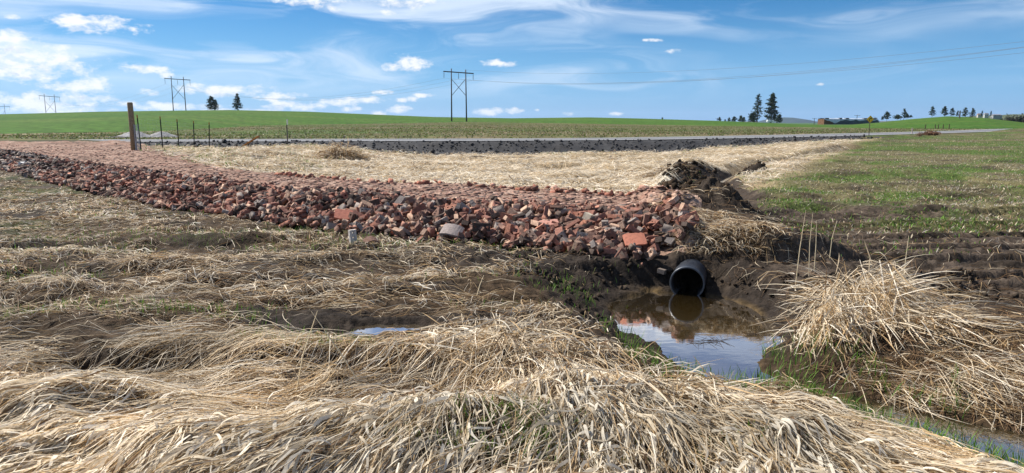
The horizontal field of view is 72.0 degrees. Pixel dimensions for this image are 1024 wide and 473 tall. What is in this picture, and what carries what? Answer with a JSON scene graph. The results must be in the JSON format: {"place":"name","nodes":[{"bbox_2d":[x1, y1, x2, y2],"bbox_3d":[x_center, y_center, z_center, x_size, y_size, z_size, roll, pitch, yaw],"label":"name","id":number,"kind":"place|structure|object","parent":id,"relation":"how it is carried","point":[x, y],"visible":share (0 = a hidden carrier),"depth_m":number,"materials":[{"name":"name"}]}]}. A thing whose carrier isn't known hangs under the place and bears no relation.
{"place":"outdoors","nodes":[
{"label":"outdoors","id":0,"kind":"place"},
{"bbox_2d":[0,140,701,255],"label":"driveway","id":1,"kind":"structure","parent":0,"point":[26,145],"depth_m":18.27,"materials":[{"name":"gravel"}]},
{"bbox_2d":[127,102,136,149],"bbox_3d":[-16.508,-4.738,30.637,0.253,2.150,0.249,0,9,0],"label":"wooden post","id":2,"kind":"object","parent":1,"relation":"on","point":[131,120],"visible":0.91,"depth_m":30.54,"materials":[{"name":"brown wood"}]},
{"bbox_2d":[133,124,139,149],"bbox_3d":[-16.289,-4.300,30.606,0.208,1.120,0.187,0,9,0],"label":"wire roll","id":3,"kind":"object","parent":1,"relation":"on","point":[136,138],"visible":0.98,"depth_m":30.57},
{"bbox_2d":[0,143,696,206],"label":"crushed brick","id":4,"kind":"object","parent":1,"relation":"on","point":[568,197],"visible":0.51,"depth_m":14.31,"materials":[{"name":"brick"}]},
{"bbox_2d":[348,212,356,222],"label":"cored brick","id":5,"kind":"object","parent":1,"relation":"on","point":[351,215],"visible":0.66,"depth_m":10.99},
{"bbox_2d":[334,209,352,219],"bbox_3d":[-2.635,-0.344,11.073,0.300,0.028,0.252,4,38,-11],"label":"clay tile","id":6,"kind":"object","parent":5,"relation":"on","point":[340,214],"visible":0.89,"depth_m":11.04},
{"bbox_2d":[359,207,371,213],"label":"cored brick","id":7,"kind":"object","parent":1,"relation":"on","point":[362,210],"visible":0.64,"depth_m":11.22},
{"bbox_2d":[447,214,459,220],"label":"cored brick","id":8,"kind":"object","parent":1,"relation":"on","point":[451,216],"visible":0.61,"depth_m":10.46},
{"bbox_2d":[445,208,454,219],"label":"brick","id":9,"kind":"object","parent":8,"relation":"on","point":[449,212],"visible":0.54,"depth_m":10.47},
{"bbox_2d":[461,220,469,226],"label":"brick","id":10,"kind":"object","parent":1,"relation":"on","point":[464,223],"visible":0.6,"depth_m":9.99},
{"bbox_2d":[466,214,475,222],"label":"brick","id":11,"kind":"object","parent":10,"relation":"on","point":[470,217],"visible":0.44,"depth_m":10.10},
{"bbox_2d":[486,228,501,236],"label":"cored brick","id":12,"kind":"object","parent":1,"relation":"on","point":[490,232],"visible":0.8,"depth_m":9.74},
{"bbox_2d":[472,222,489,230],"bbox_3d":[-0.426,-0.132,9.773,0.249,0.117,0.076,3,3,-2],"label":"cored brick","id":13,"kind":"object","parent":12,"relation":"on","point":[478,225],"visible":0.93,"depth_m":9.74,"materials":[{"name":"brick"}]},
{"bbox_2d":[504,223,513,238],"bbox_3d":[-0.043,-0.070,9.745,0.066,0.214,0.102,9,3,-42],"label":"brick","id":14,"kind":"object","parent":1,"relation":"on","point":[509,227],"visible":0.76,"depth_m":9.71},
{"bbox_2d":[609,218,622,223],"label":"brick","id":15,"kind":"object","parent":1,"relation":"on","point":[615,221],"visible":0.26,"depth_m":9.51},
{"bbox_2d":[625,224,642,232],"bbox_3d":[1.573,-0.064,9.054,0.223,0.069,0.106,33,-11,0],"label":"brick","id":16,"kind":"object","parent":1,"relation":"on","point":[630,228],"visible":0.54,"depth_m":9.01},
{"bbox_2d":[675,229,685,239],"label":"cored brick","id":17,"kind":"object","parent":1,"relation":"on","point":[680,234],"visible":0.98,"depth_m":8.59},
{"bbox_2d":[674,224,690,233],"bbox_3d":[2.108,-0.099,8.723,0.103,0.066,0.219,-6,20,-20],"label":"cored brick","id":18,"kind":"object","parent":17,"relation":"on","point":[682,229],"visible":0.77,"depth_m":8.66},
{"bbox_2d":[681,222,694,232],"bbox_3d":[2.154,-0.112,8.622,0.200,0.061,0.094,33,-17,-37],"label":"cored brick","id":19,"kind":"object","parent":1,"relation":"on","point":[687,225],"visible":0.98,"depth_m":8.58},
{"bbox_2d":[0,122,1010,139],"bbox_3d":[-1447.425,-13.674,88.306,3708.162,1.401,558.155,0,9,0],"label":"stubble field","id":20,"kind":"structure","parent":0,"point":[556,127],"depth_m":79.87,"materials":[{"name":"plant"}]},
{"bbox_2d":[118,131,151,137],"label":"gravel heap","id":21,"kind":"object","parent":20,"relation":"on","point":[127,134],"visible":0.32,"depth_m":50.10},
{"bbox_2d":[151,131,177,136],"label":"gravel heap","id":22,"kind":"object","parent":20,"relation":"on","point":[157,134],"visible":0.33,"depth_m":50.66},
{"bbox_2d":[0,128,1023,472],"bbox_3d":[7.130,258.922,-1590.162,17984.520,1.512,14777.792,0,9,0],"label":"ground","id":23,"kind":"structure","parent":0,"point":[634,280],"depth_m":8.31,"materials":[{"name":"soil"}]},
{"bbox_2d":[295,311,317,394],"bbox_3d":[-1.282,0.751,4.379,0.169,0.583,0.014,-3,10,-19],"label":"cane","id":24,"kind":"object","parent":23,"relation":"on","point":[302,357],"visible":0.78,"depth_m":4.37,"materials":[{"name":"plant"}]},
{"bbox_2d":[326,222,336,230],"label":"brick","id":25,"kind":"object","parent":23,"relation":"on","point":[329,225],"visible":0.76,"depth_m":10.80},
{"bbox_2d":[311,311,365,392],"bbox_3d":[-1.083,0.746,4.445,0.364,0.559,0.010,1,9,8],"label":"cane","id":26,"kind":"object","parent":23,"relation":"on","point":[340,353],"visible":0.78,"depth_m":4.44,"materials":[{"name":"plant"}]},
{"bbox_2d":[300,139,384,160],"bbox_3d":[-6.899,-3.553,28.556,3.584,1.027,2.579,0,9,0],"label":"reed clump","id":27,"kind":"object","parent":23,"relation":"on","point":[350,152],"visible":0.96,"depth_m":28.35,"materials":[{"name":"plant"}]},
{"bbox_2d":[0,148,697,260],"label":"brick rubble","id":28,"kind":"object","parent":23,"relation":"on","point":[225,196],"visible":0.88,"depth_m":12.38,"materials":[{"name":"brick"}]},
{"bbox_2d":[1,149,698,265],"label":"brick chips","id":29,"kind":"object","parent":28,"relation":"on","point":[316,223],"visible":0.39,"depth_m":12.71,"materials":[{"name":"brick"}]},
{"bbox_2d":[512,226,518,234],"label":"cored brick","id":30,"kind":"object","parent":29,"relation":"on","point":[515,230],"visible":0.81,"depth_m":9.68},
{"bbox_2d":[535,223,546,231],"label":"cored brick","id":31,"kind":"object","parent":29,"relation":"on","point":[542,227],"visible":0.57,"depth_m":9.61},
{"bbox_2d":[391,227,405,236],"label":"cored brick","id":32,"kind":"object","parent":28,"relation":"on","point":[399,231],"visible":0.98,"depth_m":10.15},
{"bbox_2d":[394,195,405,203],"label":"brick","id":33,"kind":"object","parent":28,"relation":"on","point":[400,199],"visible":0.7,"depth_m":11.54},
{"bbox_2d":[414,220,421,230],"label":"brick","id":34,"kind":"object","parent":28,"relation":"on","point":[418,226],"visible":1,"depth_m":10.25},
{"bbox_2d":[411,203,426,212],"bbox_3d":[-1.446,-0.423,10.951,0.233,0.108,0.070,-29,2,9],"label":"brick","id":35,"kind":"object","parent":28,"relation":"on","point":[420,207],"visible":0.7,"depth_m":10.91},
{"bbox_2d":[439,223,464,237],"bbox_3d":[-0.837,-0.083,9.799,0.300,0.065,0.233,10,41,12],"label":"clay tile","id":36,"kind":"object","parent":28,"relation":"on","point":[453,230],"visible":1,"depth_m":9.78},
{"bbox_2d":[460,202,471,213],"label":"brick","id":37,"kind":"object","parent":28,"relation":"on","point":[463,205],"visible":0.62,"depth_m":10.70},
{"bbox_2d":[499,212,511,220],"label":"brick","id":38,"kind":"object","parent":28,"relation":"on","point":[502,214],"visible":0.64,"depth_m":10.07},
{"bbox_2d":[523,210,534,218],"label":"cored brick","id":39,"kind":"object","parent":28,"relation":"on","point":[530,214],"visible":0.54,"depth_m":10.07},
{"bbox_2d":[539,219,557,224],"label":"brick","id":40,"kind":"object","parent":28,"relation":"on","point":[550,221],"visible":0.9,"depth_m":9.74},
{"bbox_2d":[565,218,580,228],"bbox_3d":[0.833,-0.142,9.562,0.226,0.105,0.068,-33,40,-4],"label":"brick","id":41,"kind":"object","parent":28,"relation":"on","point":[573,223],"visible":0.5,"depth_m":9.52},
{"bbox_2d":[571,240,581,250],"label":"broken brick","id":42,"kind":"object","parent":28,"relation":"on","point":[576,243],"visible":0.76,"depth_m":8.80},
{"bbox_2d":[584,226,599,232],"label":"cored brick","id":43,"kind":"object","parent":28,"relation":"on","point":[592,230],"visible":0.55,"depth_m":9.28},
{"bbox_2d":[588,217,601,224],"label":"brick","id":44,"kind":"object","parent":28,"relation":"on","point":[598,220],"visible":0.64,"depth_m":9.56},
{"bbox_2d":[594,212,606,218],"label":"brick","id":45,"kind":"object","parent":28,"relation":"on","point":[602,215],"visible":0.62,"depth_m":9.70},
{"bbox_2d":[582,212,594,219],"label":"cream brick","id":46,"kind":"object","parent":45,"relation":"on","point":[587,215],"visible":0.78,"depth_m":9.60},
{"bbox_2d":[597,249,615,254],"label":"brick","id":47,"kind":"object","parent":28,"relation":"on","point":[609,251],"visible":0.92,"depth_m":8.59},
{"bbox_2d":[604,228,615,239],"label":"cored brick","id":48,"kind":"object","parent":28,"relation":"on","point":[612,235],"visible":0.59,"depth_m":8.96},
{"bbox_2d":[607,214,621,219],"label":"cored brick","id":49,"kind":"object","parent":28,"relation":"on","point":[611,216],"visible":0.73,"depth_m":9.64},
{"bbox_2d":[622,232,646,246],"bbox_3d":[1.516,0.040,8.701,0.270,0.030,0.220,-5,43,-3],"label":"clay tile","id":50,"kind":"object","parent":28,"relation":"on","point":[637,239],"visible":0.9,"depth_m":8.69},
{"bbox_2d":[641,214,649,227],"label":"brick","id":51,"kind":"object","parent":28,"relation":"on","point":[646,217],"visible":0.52,"depth_m":9.30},
{"bbox_2d":[642,243,659,252],"bbox_3d":[1.695,0.184,8.596,0.068,0.105,0.224,17,-41,-36],"label":"cored brick","id":52,"kind":"object","parent":28,"relation":"on","point":[655,246],"visible":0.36,"depth_m":8.54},
{"bbox_2d":[647,218,658,228],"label":"cored brick","id":53,"kind":"object","parent":28,"relation":"on","point":[655,226],"visible":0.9,"depth_m":9.17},
{"bbox_2d":[655,236,665,243],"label":"broken brick","id":54,"kind":"object","parent":28,"relation":"on","point":[659,239],"visible":0.7,"depth_m":8.67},
{"bbox_2d":[664,213,673,223],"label":"broken brick","id":55,"kind":"object","parent":28,"relation":"on","point":[668,218],"visible":1,"depth_m":9.04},
{"bbox_2d":[664,237,674,245],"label":"broken brick","id":56,"kind":"object","parent":28,"relation":"on","point":[669,241],"visible":1,"depth_m":8.61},
{"bbox_2d":[682,215,699,221],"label":"cored brick","id":57,"kind":"object","parent":28,"relation":"on","point":[694,218],"visible":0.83,"depth_m":8.72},
{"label":"cored brick","id":58,"kind":"object","parent":28,"relation":"on","visible":0},
{"bbox_2d":[605,227,621,232],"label":"cored brick","id":59,"kind":"object","parent":58,"relation":"on","point":[614,229],"visible":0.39,"depth_m":9.11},
{"bbox_2d":[618,221,625,231],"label":"broken brick","id":60,"kind":"object","parent":59,"relation":"on","point":[622,225],"visible":0.8,"depth_m":9.13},
{"label":"tile fragment","id":61,"kind":"object","parent":28,"relation":"on","visible":0},
{"bbox_2d":[667,195,679,204],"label":"cored brick","id":62,"kind":"object","parent":61,"relation":"on","point":[674,199],"visible":0.93,"depth_m":9.51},
{"bbox_2d":[348,229,356,244],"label":"cored brick","id":63,"kind":"object","parent":23,"relation":"on","point":[352,234],"visible":0.83,"depth_m":9.51,"materials":[{"name":"brick"}]},
{"bbox_2d":[363,236,379,243],"bbox_3d":[-1.865,0.050,9.375,0.198,0.063,0.146,0,23,-30],"label":"clay pipe shard","id":64,"kind":"object","parent":23,"relation":"on","point":[370,238],"visible":0.99,"depth_m":9.35,"materials":[{"name":"ceramic"}]},
{"bbox_2d":[319,324,427,334],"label":"puddle water","id":65,"kind":"structure","parent":23,"relation":"on","point":[375,329],"depth_m":5.89,"materials":[{"name":"liquid"}]},
{"bbox_2d":[394,331,405,377],"bbox_3d":[-0.724,0.813,4.634,0.119,0.374,0.016,4,10,25],"label":"cane","id":66,"kind":"object","parent":23,"relation":"on","point":[399,356],"visible":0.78,"depth_m":4.63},
{"bbox_2d":[420,228,428,238],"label":"brick","id":67,"kind":"object","parent":23,"relation":"on","point":[424,232],"visible":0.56,"depth_m":9.96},
{"bbox_2d":[147,138,863,193],"bbox_3d":[6.200,-3.153,28.566,44.487,1.115,28.490,-3,10,-17],"label":"straw cover","id":68,"kind":"object","parent":23,"relation":"on","point":[478,175],"visible":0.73,"depth_m":24.91,"materials":[{"name":"plant"}]},
{"bbox_2d":[371,286,647,389],"bbox_3d":[-0.099,0.695,5.081,2.328,0.582,1.798,0,9,0],"label":"reed clump","id":69,"kind":"object","parent":23,"relation":"on","point":[479,332],"visible":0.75,"depth_m":5.00,"materials":[{"name":"plant"}]},
{"bbox_2d":[0,171,1023,472],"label":"dry grass","id":70,"kind":"structure","parent":23,"relation":"on","point":[216,431],"depth_m":3.82,"materials":[{"name":"plant"}]},
{"bbox_2d":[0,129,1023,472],"bbox_3d":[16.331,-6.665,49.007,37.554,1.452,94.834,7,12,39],"label":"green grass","id":71,"kind":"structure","parent":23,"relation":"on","point":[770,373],"depth_m":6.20,"materials":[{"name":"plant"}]},
{"bbox_2d":[141,136,883,155],"bbox_3d":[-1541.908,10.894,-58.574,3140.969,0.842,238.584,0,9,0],"label":"gravel shoulder","id":72,"kind":"object","parent":23,"relation":"on","point":[605,145],"visible":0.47,"depth_m":38.97},
{"bbox_2d":[137,134,873,155],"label":"loose gravel","id":73,"kind":"structure","parent":72,"relation":"on","point":[225,141],"depth_m":38.66,"materials":[{"name":"gravel"}]},
{"bbox_2d":[519,235,532,243],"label":"brick","id":74,"kind":"object","parent":23,"relation":"on","point":[524,240],"visible":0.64,"depth_m":9.33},
{"bbox_2d":[525,229,536,240],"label":"cored brick","id":75,"kind":"object","parent":74,"relation":"on","point":[530,232],"visible":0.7,"depth_m":9.43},
{"bbox_2d":[537,238,546,248],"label":"brick","id":76,"kind":"object","parent":23,"relation":"on","point":[541,241],"visible":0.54,"depth_m":9.13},
{"bbox_2d":[575,244,587,251],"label":"broken brick","id":77,"kind":"object","parent":23,"relation":"on","point":[581,247],"visible":0.86,"depth_m":8.74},
{"bbox_2d":[638,160,695,180],"bbox_3d":[4.380,-1.902,20.563,1.674,0.654,2.095,-7,11,-36],"label":"reed clump","id":78,"kind":"object","parent":23,"relation":"on","point":[654,173],"visible":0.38,"depth_m":20.61,"materials":[{"name":"plant"}]},
{"bbox_2d":[556,341,798,416],"bbox_3d":[1.036,0.924,4.537,1.850,0.545,1.785,0,9,0],"label":"reed clump","id":79,"kind":"object","parent":23,"relation":"on","point":[714,386],"visible":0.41,"depth_m":4.46,"materials":[{"name":"plant"}]},
{"bbox_2d":[341,159,1023,324],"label":"mud clods","id":80,"kind":"object","parent":23,"relation":"on","point":[673,182],"visible":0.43,"depth_m":7.93,"materials":[{"name":"soil"}]},
{"bbox_2d":[552,244,562,251],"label":"broken cored brick","id":81,"kind":"object","parent":80,"relation":"on","point":[558,247],"visible":0.96,"depth_m":8.88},
{"bbox_2d":[670,259,706,295],"bbox_3d":[2.502,0.273,9.423,0.396,0.476,2.998,3,10,19],"label":"culvert pipe","id":82,"kind":"object","parent":23,"relation":"on","point":[697,266],"visible":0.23,"depth_m":8.14,"materials":[{"name":"black plastic"}]},
{"bbox_2d":[795,211,805,288],"bbox_3d":[2.897,0.146,7.092,0.100,0.828,0.012,-6,11,-34],"label":"cane","id":83,"kind":"object","parent":23,"relation":"on","point":[799,250],"visible":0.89,"depth_m":7.09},
{"bbox_2d":[648,160,1023,464],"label":"straw litter","id":84,"kind":"object","parent":23,"relation":"on","point":[717,226],"visible":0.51,"depth_m":5.40,"materials":[{"name":"plant"}]},
{"bbox_2d":[763,268,924,364],"bbox_3d":[2.641,0.671,5.761,1.182,0.854,1.255,-6,11,-31],"label":"reed clump","id":85,"kind":"object","parent":23,"relation":"on","point":[831,322],"visible":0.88,"depth_m":5.78,"materials":[{"name":"plant"}]},
{"bbox_2d":[696,129,1023,260],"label":"meadow grass","id":86,"kind":"structure","parent":23,"relation":"on","point":[967,204],"depth_m":17.20,"materials":[{"name":"plant"}]},
{"bbox_2d":[750,237,1018,351],"bbox_3d":[3.249,0.498,6.330,2.139,1.130,2.319,4,10,21],"label":"reed clump","id":87,"kind":"object","parent":23,"relation":"on","point":[882,296],"visible":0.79,"depth_m":6.12,"materials":[{"name":"plant"}]},
{"bbox_2d":[829,326,1023,429],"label":"reed clump","id":88,"kind":"object","parent":23,"relation":"on","point":[979,383],"visible":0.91,"depth_m":4.89,"materials":[{"name":"plant"}]},
{"bbox_2d":[923,130,941,134],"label":"dry brush","id":89,"kind":"object","parent":23,"relation":"on","point":[931,133],"visible":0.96,"depth_m":61.16,"materials":[{"name":"brown plant"}]},
{"bbox_2d":[848,287,1022,360],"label":"reed clump","id":90,"kind":"object","parent":23,"relation":"on","point":[936,321],"visible":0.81,"depth_m":5.61,"materials":[{"name":"plant"}]},
{"bbox_2d":[0,110,1023,133],"bbox_3d":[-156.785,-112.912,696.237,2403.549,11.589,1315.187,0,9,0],"label":"crop field","id":91,"kind":"structure","parent":0,"point":[93,122],"depth_m":183.82,"materials":[{"name":"plant"}]},
{"bbox_2d":[164,77,186,110],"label":"power pole","id":92,"kind":"object","parent":91,"relation":"on","point":[183,79],"visible":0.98,"depth_m":357.57,"materials":[{"name":"brown wood"}]},
{"bbox_2d":[205,96,217,109],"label":"pine tree","id":93,"kind":"object","parent":91,"relation":"on","point":[210,105],"visible":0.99,"depth_m":412.17,"materials":[{"name":"green plant"}]},
{"bbox_2d":[232,93,242,109],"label":"pine tree","id":94,"kind":"object","parent":91,"relation":"on","point":[236,105],"visible":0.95,"depth_m":412.21,"materials":[{"name":"green plant"}]},
{"bbox_2d":[443,69,473,121],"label":"power pole","id":95,"kind":"object","parent":91,"relation":"on","point":[451,71],"visible":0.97,"depth_m":234.94,"materials":[{"name":"brown wood"}]},
{"bbox_2d":[449,53,1017,83],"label":"power cable","id":96,"kind":"object","parent":95,"relation":"attached to","point":[747,77],"visible":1,"depth_m":150.50,"materials":[{"name":"metal"}]},
{"bbox_2d":[463,47,1020,82],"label":"power cable","id":97,"kind":"object","parent":95,"relation":"attached to","point":[822,69],"visible":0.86,"depth_m":138.83,"materials":[{"name":"metal"}]},
{"bbox_2d":[473,41,1023,73],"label":"power cable","id":98,"kind":"object","parent":95,"relation":"attached to","point":[725,68],"visible":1,"depth_m":163.40,"materials":[{"name":"metal"}]},
{"bbox_2d":[478,47,1023,83],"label":"power cable","id":99,"kind":"object","parent":95,"relation":"attached to","point":[805,72],"visible":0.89,"depth_m":143.25,"materials":[{"name":"metal"}]},
{"bbox_2d":[747,112,757,121],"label":"pine tree","id":100,"kind":"object","parent":91,"relation":"on","point":[752,116],"visible":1,"depth_m":462.56,"materials":[{"name":"green plant"}]},
{"bbox_2d":[752,94,762,120],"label":"pine tree","id":101,"kind":"object","parent":91,"relation":"on","point":[757,104],"visible":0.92,"depth_m":471.54,"materials":[{"name":"green plant"}]},
{"bbox_2d":[764,93,780,122],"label":"pine tree","id":102,"kind":"object","parent":91,"relation":"on","point":[771,104],"visible":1,"depth_m":471.11,"materials":[{"name":"green plant"}]},
{"bbox_2d":[818,118,879,124],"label":"barn","id":103,"kind":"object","parent":91,"relation":"on","point":[836,121],"visible":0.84,"depth_m":335.55,"materials":[{"name":"silver metal"}]},
{"bbox_2d":[990,114,1001,119],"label":"farmhouse","id":104,"kind":"object","parent":91,"relation":"on","point":[996,116],"visible":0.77,"depth_m":729.77,"materials":[{"name":"white glass"}]},
{"bbox_2d":[1003,114,1016,121],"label":"bush","id":105,"kind":"object","parent":91,"relation":"on","point":[1009,118],"visible":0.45,"depth_m":426.19,"materials":[{"name":"green plant"}]},
{"bbox_2d":[0,0,1023,121],"label":"sky","id":106,"kind":"structure","parent":0,"point":[93,54],"materials":[{"name":"blue"}]},
{"bbox_2d":[79,129,1005,141],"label":"road","id":107,"kind":"structure","parent":0,"point":[632,138],"depth_m":44.75,"materials":[{"name":"asphalt"}]},
{"bbox_2d":[608,286,848,402],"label":"pool water","id":108,"kind":"structure","parent":0,"point":[670,323],"depth_m":6.75,"materials":[{"name":"liquid"}]},
{"bbox_2d":[686,334,729,342],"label":"floating twigs","id":109,"kind":"object","parent":108,"relation":"on","point":[695,341],"visible":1,"depth_m":6.35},
{"bbox_2d":[758,117,817,122],"bbox_3d":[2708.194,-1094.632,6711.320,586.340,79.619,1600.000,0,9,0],"label":"forest hill","id":110,"kind":"structure","parent":0,"point":[790,120],"depth_m":6333.68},
{"bbox_2d":[782,123,820,124],"bbox_3d":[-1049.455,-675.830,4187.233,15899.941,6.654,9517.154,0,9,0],"label":"distant plain","id":111,"kind":"structure","parent":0,"point":[804,123],"depth_m":3516.70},
{"bbox_2d":[846,396,1023,463],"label":"stream water","id":112,"kind":"structure","parent":0,"point":[1012,439],"depth_m":4.55,"materials":[{"name":"liquid"}]},
{"bbox_2d":[969,114,1023,118],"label":"hill","id":113,"kind":"structure","parent":0,"point":[1019,115],"depth_m":1739.01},
{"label":"brick","id":114,"kind":"object","parent":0,"visible":0},
{"bbox_2d":[679,203,691,210],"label":"broken cored brick","id":115,"kind":"object","parent":114,"relation":"on","point":[684,207],"visible":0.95,"depth_m":9.06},
{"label":"brick","id":116,"kind":"object","parent":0,"visible":0},
{"bbox_2d":[412,212,424,220],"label":"cored brick","id":117,"kind":"object","parent":116,"relation":"on","point":[415,218],"visible":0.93,"depth_m":10.57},
{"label":"cored brick","id":118,"kind":"object","parent":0,"visible":0},
{"bbox_2d":[503,215,512,223],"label":"brick","id":119,"kind":"object","parent":118,"relation":"on","point":[507,219],"visible":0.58,"depth_m":9.86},
{"bbox_2d":[512,213,525,221],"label":"cored brick","id":120,"kind":"object","parent":119,"relation":"on","point":[516,216],"visible":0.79,"depth_m":10.01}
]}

